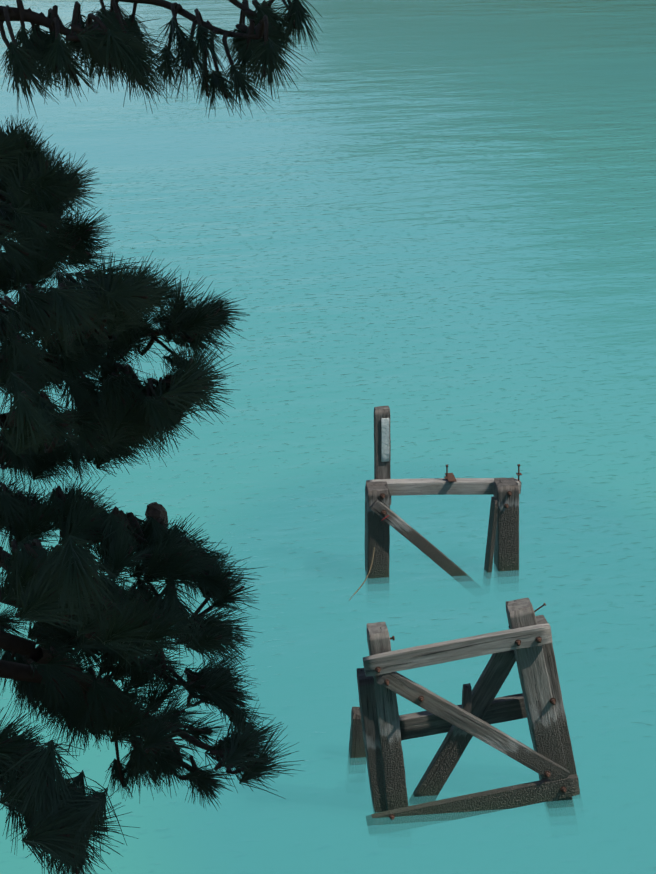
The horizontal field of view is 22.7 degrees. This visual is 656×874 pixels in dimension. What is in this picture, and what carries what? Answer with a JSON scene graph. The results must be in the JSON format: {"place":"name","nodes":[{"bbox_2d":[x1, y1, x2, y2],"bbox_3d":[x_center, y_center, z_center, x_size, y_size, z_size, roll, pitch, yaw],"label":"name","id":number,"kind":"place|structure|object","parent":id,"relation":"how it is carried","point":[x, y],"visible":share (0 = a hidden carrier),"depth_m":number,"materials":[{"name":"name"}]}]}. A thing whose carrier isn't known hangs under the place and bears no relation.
{"place":"outdoors","nodes":[
{"label":"outdoors","id":0,"kind":"place"},
{"bbox_2d":[0,0,655,873],"bbox_3d":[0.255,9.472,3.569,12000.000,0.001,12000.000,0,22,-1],"label":"water","id":1,"kind":"structure","parent":0,"point":[430,224],"depth_m":36.22,"materials":[{"name":"teal liquid"}]},
{"bbox_2d":[349,406,521,599],"bbox_3d":[1.452,1.081,22.041,2.500,2.864,1.113,-3,22,-6],"label":"trestle","id":2,"kind":"object","parent":1,"relation":"in","point":[381,517],"visible":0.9,"depth_m":22.14,"materials":[{"name":"wood"}]},
{"bbox_2d":[348,598,579,825],"bbox_3d":[1.579,3.076,17.575,2.666,3.353,1.409,-3,22,-6],"label":"trestle","id":3,"kind":"object","parent":1,"relation":"in","point":[381,728],"visible":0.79,"depth_m":17.02,"materials":[{"name":"wood"}]},
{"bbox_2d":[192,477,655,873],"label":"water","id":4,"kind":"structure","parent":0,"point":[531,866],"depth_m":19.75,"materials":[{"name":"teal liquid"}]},
{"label":"cliff ground","id":5,"kind":"structure","parent":0,"visible":0},
{"bbox_2d":[0,0,322,873],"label":"pine tree","id":6,"kind":"object","parent":5,"relation":"on","point":[68,606],"visible":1,"depth_m":4.42,"materials":[{"name":"green plant"}]}
]}

